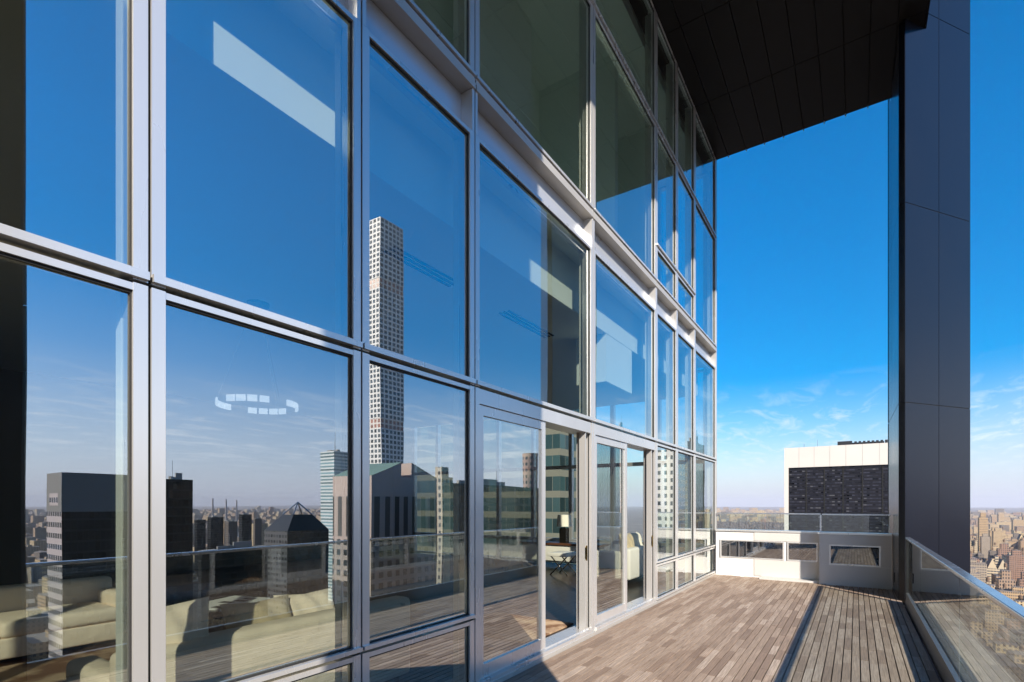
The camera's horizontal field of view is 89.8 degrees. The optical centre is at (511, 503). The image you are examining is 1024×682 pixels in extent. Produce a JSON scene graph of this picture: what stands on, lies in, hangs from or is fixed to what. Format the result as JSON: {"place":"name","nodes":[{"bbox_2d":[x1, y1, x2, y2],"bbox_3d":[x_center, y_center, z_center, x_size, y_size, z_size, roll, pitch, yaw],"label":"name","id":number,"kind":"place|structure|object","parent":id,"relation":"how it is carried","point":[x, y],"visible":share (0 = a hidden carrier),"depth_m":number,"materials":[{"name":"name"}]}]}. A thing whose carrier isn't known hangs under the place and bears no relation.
{"place":"outdoors","nodes":[
{"label":"outdoors","id":0,"kind":"place"},
{"bbox_2d":[545,619,572,635],"bbox_3d":[-0.032,1.595,6.730,1.280,0.015,1.150,0,0,34],"label":"door rug","id":1,"kind":"object","parent":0,"point":[552,626],"depth_m":6.71,"materials":[{"name":"beige fabric"}]},
{"bbox_2d":[545,428,575,563],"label":"banded block","id":2,"kind":"structure","parent":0,"point":[557,480],"depth_m":73.34,"materials":[{"name":"glass"}]},
{"bbox_2d":[627,506,1023,540],"bbox_3d":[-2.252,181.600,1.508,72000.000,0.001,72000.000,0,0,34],"label":"ground","id":3,"kind":"structure","parent":0,"point":[634,519],"depth_m":12417.32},
{"bbox_2d":[0,0,959,681],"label":"penthouse tower","id":4,"kind":"structure","parent":3,"relation":"on","point":[324,324],"depth_m":3.52,"materials":[{"name":"metal"}]},
{"bbox_2d":[0,581,45,637],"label":"sofa","id":5,"kind":"object","parent":4,"relation":"on","point":[16,600],"visible":0.05,"depth_m":5.50,"materials":[{"name":"beige fabric"}]},
{"bbox_2d":[0,242,147,681],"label":"window","id":6,"kind":"structure","parent":4,"relation":"in","point":[74,338],"depth_m":2.18,"materials":[{"name":"glass"}]},
{"bbox_2d":[0,0,149,284],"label":"window","id":7,"kind":"structure","parent":4,"relation":"in","point":[74,73],"depth_m":2.15,"materials":[{"name":"glass"}]},
{"bbox_2d":[149,287,362,681],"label":"window","id":8,"kind":"structure","parent":4,"relation":"in","point":[255,426],"depth_m":2.75,"materials":[{"name":"glass"}]},
{"bbox_2d":[149,0,362,349],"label":"window","id":9,"kind":"structure","parent":4,"relation":"in","point":[255,105],"depth_m":2.81,"materials":[{"name":"glass"}]},
{"bbox_2d":[263,653,360,681],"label":"window","id":10,"kind":"structure","parent":4,"relation":"in","point":[348,668],"depth_m":3.19,"materials":[{"name":"glass"}]},
{"bbox_2d":[360,619,473,681],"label":"window","id":11,"kind":"structure","parent":4,"relation":"in","point":[445,654],"depth_m":3.90,"materials":[{"name":"glass"}]},
{"bbox_2d":[360,24,475,384],"bbox_3d":[-0.688,-2.073,3.878,0.142,2.134,1.186,0,0,34],"label":"window","id":12,"kind":"structure","parent":4,"relation":"in","point":[417,156],"depth_m":3.79,"materials":[{"name":"glass"}]},
{"bbox_2d":[361,352,475,650],"bbox_3d":[-0.688,-0.013,3.878,0.142,1.957,1.186,0,0,34],"label":"window","id":13,"kind":"structure","parent":4,"relation":"in","point":[417,426],"depth_m":3.79,"materials":[{"name":"glass"}]},
{"bbox_2d":[405,0,475,76],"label":"window","id":14,"kind":"structure","parent":4,"relation":"in","point":[452,21],"depth_m":4.15,"materials":[{"name":"glass"}]},
{"bbox_2d":[480,405,544,678],"bbox_3d":[0.004,0.327,4.912,0.062,2.367,1.151,0,0,34],"label":"door leaf","id":15,"kind":"structure","parent":4,"relation":"in","point":[512,446],"depth_m":4.86,"materials":[{"name":"metal"}]},
{"bbox_2d":[473,387,592,681],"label":"sliding door","id":16,"kind":"structure","parent":4,"relation":"in","point":[583,430],"depth_m":5.85,"materials":[{"name":"metal"}]},
{"bbox_2d":[473,134,594,421],"bbox_3d":[0.302,-2.073,5.357,0.142,2.134,2.346,0,0,34],"label":"window","id":17,"kind":"structure","parent":4,"relation":"in","point":[533,273],"depth_m":5.10,"materials":[{"name":"glass"}]},
{"bbox_2d":[474,0,594,209],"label":"window","id":18,"kind":"structure","parent":4,"relation":"in","point":[534,58],"depth_m":5.41,"materials":[{"name":"glass"}]},
{"bbox_2d":[545,539,569,562],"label":"window","id":19,"kind":"structure","parent":4,"relation":"in","point":[545,539],"depth_m":14.21,"materials":[{"name":"glass"}]},
{"bbox_2d":[545,467,569,539],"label":"window","id":20,"kind":"structure","parent":4,"relation":"in","point":[560,467],"depth_m":13.92,"materials":[{"name":"metal"}]},
{"bbox_2d":[545,433,569,467],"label":"window","id":21,"kind":"structure","parent":4,"relation":"in","point":[569,433],"depth_m":13.92,"materials":[{"name":"metal"}]},
{"bbox_2d":[545,541,575,561],"bbox_3d":[1.265,1.285,12.962,2.300,0.630,0.550,0,0,34],"label":"console table","id":22,"kind":"object","parent":4,"relation":"on","point":[552,546],"visible":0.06,"depth_m":12.77,"materials":[{"name":"brown wood"}]},
{"bbox_2d":[557,515,571,542],"bbox_3d":[1.309,0.619,12.867,0.380,0.698,0.380,0,0,34],"label":"table lamp","id":23,"kind":"object","parent":22,"relation":"on","point":[563,521],"visible":0.99,"depth_m":12.76,"materials":[{"name":"white fabric"}]},
{"bbox_2d":[547,551,575,575],"bbox_3d":[1.165,1.356,11.735,0.500,0.512,0.600,0,0,34],"label":"upholstered stool","id":24,"kind":"object","parent":4,"relation":"on","point":[563,554],"visible":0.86,"depth_m":11.60,"materials":[{"name":"white fabric"}]},
{"bbox_2d":[570,467,575,539],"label":"window","id":25,"kind":"structure","parent":4,"relation":"in","point":[571,468],"depth_m":13.86,"materials":[{"name":"glass"}]},
{"bbox_2d":[570,434,575,466],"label":"window","id":26,"kind":"structure","parent":4,"relation":"in","point":[571,435],"depth_m":13.86,"materials":[{"name":"metal"}]},
{"bbox_2d":[596,436,626,624],"bbox_3d":[1.303,0.327,6.853,0.062,2.367,1.101,0,0,34],"label":"door leaf","id":27,"kind":"structure","parent":4,"relation":"in","point":[611,455],"depth_m":6.85,"materials":[{"name":"metal"}]},
{"bbox_2d":[593,423,655,630],"bbox_3d":[1.580,0.286,7.366,0.250,2.556,2.386,0,0,34],"label":"sliding door","id":28,"kind":"structure","parent":4,"relation":"in","point":[648,447],"depth_m":8.16,"materials":[{"name":"metal"}]},
{"bbox_2d":[592,249,657,441],"bbox_3d":[1.626,-2.073,7.335,0.142,2.134,2.386,0,0,34],"label":"window","id":29,"kind":"structure","parent":4,"relation":"in","point":[624,323],"depth_m":7.18,"materials":[{"name":"glass"}]},
{"bbox_2d":[593,7,657,280],"bbox_3d":[1.626,-4.857,7.335,0.142,2.514,2.386,0,0,34],"label":"window","id":30,"kind":"structure","parent":4,"relation":"in","point":[624,130],"depth_m":7.18,"materials":[{"name":"glass"}]},
{"bbox_2d":[593,0,657,123],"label":"window","id":31,"kind":"structure","parent":4,"relation":"in","point":[630,25],"depth_m":7.64,"materials":[{"name":"glass"}]},
{"bbox_2d":[627,545,642,584],"bbox_3d":[2.452,1.240,11.114,0.970,0.720,2.000,0,0,34],"label":"sofa","id":32,"kind":"object","parent":4,"relation":"on","point":[634,562],"visible":0.18,"depth_m":10.27,"materials":[{"name":"white fabric"}]},
{"bbox_2d":[627,533,634,547],"bbox_3d":[2.369,0.820,10.568,0.193,0.460,0.500,-19,-12,37],"label":"cushion","id":33,"kind":"object","parent":32,"relation":"on","point":[630,541],"visible":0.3,"depth_m":10.52,"materials":[{"name":"beige fabric"}]},
{"bbox_2d":[631,532,642,545],"bbox_3d":[2.687,0.830,11.078,0.193,0.460,0.500,-17,-8,28],"label":"cushion","id":34,"kind":"object","parent":32,"relation":"on","point":[637,538],"visible":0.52,"depth_m":10.91,"materials":[{"name":"fabric"}]},
{"bbox_2d":[627,464,642,542],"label":"window","id":35,"kind":"structure","parent":4,"relation":"in","point":[627,464],"depth_m":12.85,"materials":[{"name":"metal"}]},
{"bbox_2d":[656,558,677,599],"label":"window","id":36,"kind":"structure","parent":4,"relation":"in","point":[666,571],"depth_m":8.80,"materials":[{"name":"glass"}]},
{"bbox_2d":[656,443,677,563],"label":"window","id":37,"kind":"structure","parent":4,"relation":"in","point":[666,457],"depth_m":8.84,"materials":[{"name":"glass"}]},
{"bbox_2d":[656,310,677,447],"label":"window","id":38,"kind":"structure","parent":4,"relation":"in","point":[666,334],"depth_m":8.84,"materials":[{"name":"glass"}]},
{"bbox_2d":[656,246,677,303],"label":"window","id":39,"kind":"structure","parent":4,"relation":"in","point":[666,276],"depth_m":8.80,"materials":[{"name":"glass"}]},
{"bbox_2d":[656,126,677,271],"bbox_3d":[2.616,-5.149,8.814,0.142,1.929,1.146,0,0,34],"label":"window","id":40,"kind":"structure","parent":4,"relation":"in","point":[666,167],"depth_m":8.84,"materials":[{"name":"glass"}]},
{"bbox_2d":[656,12,677,163],"bbox_3d":[2.616,-7.043,8.814,0.142,1.834,1.146,0,0,34],"label":"window","id":41,"kind":"structure","parent":4,"relation":"in","point":[666,63],"depth_m":8.82,"materials":[{"name":"glass"}]},
{"bbox_2d":[676,330,695,453],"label":"window","id":42,"kind":"structure","parent":4,"relation":"in","point":[685,350],"depth_m":9.83,"materials":[{"name":"glass"}]},
{"bbox_2d":[677,553,695,589],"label":"window","id":43,"kind":"structure","parent":4,"relation":"in","point":[686,563],"depth_m":9.83,"materials":[{"name":"glass"}]},
{"bbox_2d":[677,449,695,556],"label":"window","id":44,"kind":"structure","parent":4,"relation":"in","point":[685,460],"depth_m":9.83,"materials":[{"name":"glass"}]},
{"bbox_2d":[677,273,695,323],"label":"window","id":45,"kind":"structure","parent":4,"relation":"in","point":[685,298],"depth_m":9.83,"materials":[{"name":"glass"}]},
{"bbox_2d":[677,166,695,294],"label":"window","id":46,"kind":"structure","parent":4,"relation":"in","point":[685,199],"depth_m":9.83,"materials":[{"name":"glass"}]},
{"bbox_2d":[677,64,695,197],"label":"window","id":47,"kind":"structure","parent":4,"relation":"in","point":[685,106],"depth_m":9.83,"materials":[{"name":"glass"}]},
{"bbox_2d":[694,546,715,580],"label":"window","id":48,"kind":"structure","parent":4,"relation":"in","point":[705,560],"depth_m":11.07,"materials":[{"name":"glass"}]},
{"bbox_2d":[695,455,715,551],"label":"window","id":49,"kind":"structure","parent":4,"relation":"in","point":[705,469],"depth_m":11.14,"materials":[{"name":"glass"}]},
{"bbox_2d":[695,348,716,459],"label":"window","id":50,"kind":"structure","parent":4,"relation":"in","point":[705,372],"depth_m":11.14,"materials":[{"name":"glass"}]},
{"bbox_2d":[695,200,716,346],"bbox_3d":[4.146,-4.857,11.099,0.142,2.514,1.846,0,0,34],"label":"window","id":51,"kind":"structure","parent":4,"relation":"in","point":[705,240],"depth_m":11.14,"materials":[{"name":"glass"}]},
{"bbox_2d":[695,108,716,237],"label":"window","id":52,"kind":"structure","parent":4,"relation":"in","point":[705,159],"depth_m":11.08,"materials":[{"name":"glass"}]},
{"bbox_2d":[792,588,940,681],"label":"deck underlay","id":53,"kind":"object","parent":4,"relation":"on","point":[859,642],"depth_m":6.07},
{"bbox_2d":[503,574,939,681],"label":"deck","id":54,"kind":"structure","parent":53,"relation":"on","point":[722,628],"depth_m":5.98,"materials":[{"name":"brown wood"}]},
{"bbox_2d":[716,512,891,591],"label":"parapet wall","id":55,"kind":"structure","parent":54,"relation":"on","point":[855,559],"depth_m":10.66,"materials":[{"name":"paint"}]},
{"bbox_2d":[720,539,783,559],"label":"window","id":56,"kind":"structure","parent":55,"relation":"in","point":[750,549],"depth_m":11.28,"materials":[{"name":"glass"}]},
{"bbox_2d":[787,542,817,561],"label":"window","id":57,"kind":"structure","parent":55,"relation":"in","point":[796,551],"depth_m":10.75,"materials":[{"name":"glass"}]},
{"bbox_2d":[829,544,880,567],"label":"window","id":58,"kind":"structure","parent":55,"relation":"in","point":[847,555],"depth_m":9.94,"materials":[{"name":"glass"}]},
{"bbox_2d":[905,537,1023,681],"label":"glass railing","id":59,"kind":"object","parent":54,"relation":"attached to","point":[991,634],"visible":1,"depth_m":3.99,"materials":[{"name":"glass"}]},
{"bbox_2d":[888,0,969,681],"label":"cladding column","id":60,"kind":"structure","parent":4,"relation":"attached to","point":[929,305],"depth_m":8.72,"materials":[{"name":"metal"}]},
{"bbox_2d":[717,521,783,529],"bbox_3d":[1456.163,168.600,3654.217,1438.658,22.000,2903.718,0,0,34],"label":"park woods","id":61,"kind":"object","parent":3,"relation":"on","point":[768,525],"visible":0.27,"depth_m":3921.57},
{"bbox_2d":[717,507,1023,539],"bbox_3d":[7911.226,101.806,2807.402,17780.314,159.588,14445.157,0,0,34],"label":"distant city","id":62,"kind":"object","parent":3,"relation":"on","point":[1010,523],"visible":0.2,"depth_m":5121.55,"materials":[{"name":"brick"},{"name":"concrete"},{"name":"glass"}]},
{"bbox_2d":[1007,538,1020,546],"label":"apartment slab","id":63,"kind":"structure","parent":3,"relation":"on","point":[1012,542],"depth_m":1561.34,"materials":[{"name":"brick"}]},
{"bbox_2d":[627,0,1023,507],"label":"sky","id":64,"kind":"structure","parent":0,"point":[802,216],"materials":[{"name":"blue"}]},
{"bbox_2d":[784,439,887,532],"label":"office tower","id":65,"kind":"structure","parent":0,"point":[845,477],"depth_m":285.54,"materials":[{"name":"white stone"}]},
{"bbox_2d":[970,551,979,561],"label":"apartment slab","id":66,"kind":"structure","parent":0,"point":[976,558],"depth_m":945.54,"materials":[{"name":"brick"}]},
{"bbox_2d":[970,567,980,579],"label":"slim tower","id":67,"kind":"structure","parent":0,"point":[974,573],"depth_m":733.42,"materials":[{"name":"brick"}]},
{"bbox_2d":[973,536,977,552],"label":"stepped apartment house","id":68,"kind":"structure","parent":0,"point":[975,546],"depth_m":1436.11,"materials":[{"name":"concrete"}]},
{"bbox_2d":[972,549,983,559],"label":"courtyard block","id":69,"kind":"structure","parent":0,"point":[979,554],"depth_m":1296.76,"materials":[{"name":"concrete"}]},
{"bbox_2d":[970,559,986,582],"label":"apartment slab","id":70,"kind":"structure","parent":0,"point":[981,568],"depth_m":897.37,"materials":[{"name":"brick"}]},
{"bbox_2d":[978,513,987,550],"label":"slim tower","id":71,"kind":"structure","parent":0,"point":[982,523],"depth_m":1387.97,"materials":[{"name":"brick"}]},
{"bbox_2d":[980,534,989,560],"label":"slim tower","id":72,"kind":"structure","parent":0,"point":[984,543],"depth_m":1355.67,"materials":[{"name":"concrete"}]},
{"bbox_2d":[986,576,994,588],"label":"stepped apartment house","id":73,"kind":"structure","parent":0,"point":[988,580],"depth_m":619.17,"materials":[{"name":"concrete"}]},
{"bbox_2d":[988,547,996,558],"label":"apartment slab","id":74,"kind":"structure","parent":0,"point":[991,554],"depth_m":1239.98,"materials":[{"name":"brick"}]},
{"bbox_2d":[988,527,997,549],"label":"slim tower","id":75,"kind":"structure","parent":0,"point":[990,532],"depth_m":1448.95,"materials":[{"name":"brick"}]},
{"bbox_2d":[990,543,997,550],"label":"stepped apartment house","id":76,"kind":"structure","parent":0,"point":[995,547],"depth_m":1281.34,"materials":[{"name":"concrete"}]},
{"bbox_2d":[991,572,999,583],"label":"apartment slab","id":77,"kind":"structure","parent":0,"point":[993,577],"depth_m":897.18,"materials":[{"name":"concrete"}]},
{"bbox_2d":[986,556,1005,584],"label":"gabled block","id":78,"kind":"structure","parent":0,"point":[996,567],"depth_m":928.50,"materials":[{"name":"brick"}]},
{"bbox_2d":[992,528,1003,548],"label":"slim tower","id":79,"kind":"structure","parent":0,"point":[997,536],"depth_m":1410.43,"materials":[{"name":"brick"}]},
{"bbox_2d":[994,539,1011,557],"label":"stepped apartment house","id":80,"kind":"structure","parent":0,"point":[1004,550],"depth_m":1198.78,"materials":[{"name":"brick"}]},
{"bbox_2d":[995,562,1015,589],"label":"stepped apartment house","id":81,"kind":"structure","parent":0,"point":[1006,579],"depth_m":717.39,"materials":[{"name":"brick"}]},
{"bbox_2d":[1002,527,1008,539],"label":"stepped apartment house","id":82,"kind":"structure","parent":0,"point":[1005,536],"depth_m":1680.61,"materials":[{"name":"brick"}]},
{"bbox_2d":[1002,552,1010,562],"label":"apartment slab","id":83,"kind":"structure","parent":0,"point":[1004,557],"depth_m":993.81,"materials":[{"name":"brick"}]},
{"bbox_2d":[997,583,1023,599],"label":"apartment slab","id":84,"kind":"structure","parent":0,"point":[1013,592],"depth_m":670.38,"materials":[{"name":"concrete"}]},
{"bbox_2d":[1006,550,1023,585],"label":"slim tower","id":85,"kind":"structure","parent":0,"point":[1015,562],"depth_m":807.91,"materials":[{"name":"brick"}]},
{"bbox_2d":[1011,530,1018,538],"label":"stepped apartment house","id":86,"kind":"structure","parent":0,"point":[1015,535],"depth_m":1696.35,"materials":[{"name":"brick"}]},
{"bbox_2d":[1013,595,1023,606],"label":"stepped apartment house","id":87,"kind":"structure","parent":0,"point":[1020,602],"depth_m":640.31,"materials":[{"name":"concrete"}]},
{"bbox_2d":[1017,572,1023,586],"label":"stepped apartment house","id":88,"kind":"structure","parent":0,"point":[1020,582],"depth_m":776.08,"materials":[{"name":"brick"}]},
{"bbox_2d":[1017,532,1023,540],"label":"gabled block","id":89,"kind":"structure","parent":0,"point":[1020,536],"depth_m":1626.33,"materials":[{"name":"beige stone"}]},
{"bbox_2d":[1018,537,1023,549],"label":"slim tower","id":90,"kind":"structure","parent":0,"point":[1020,544],"depth_m":1319.70,"materials":[{"name":"concrete"}]}
]}

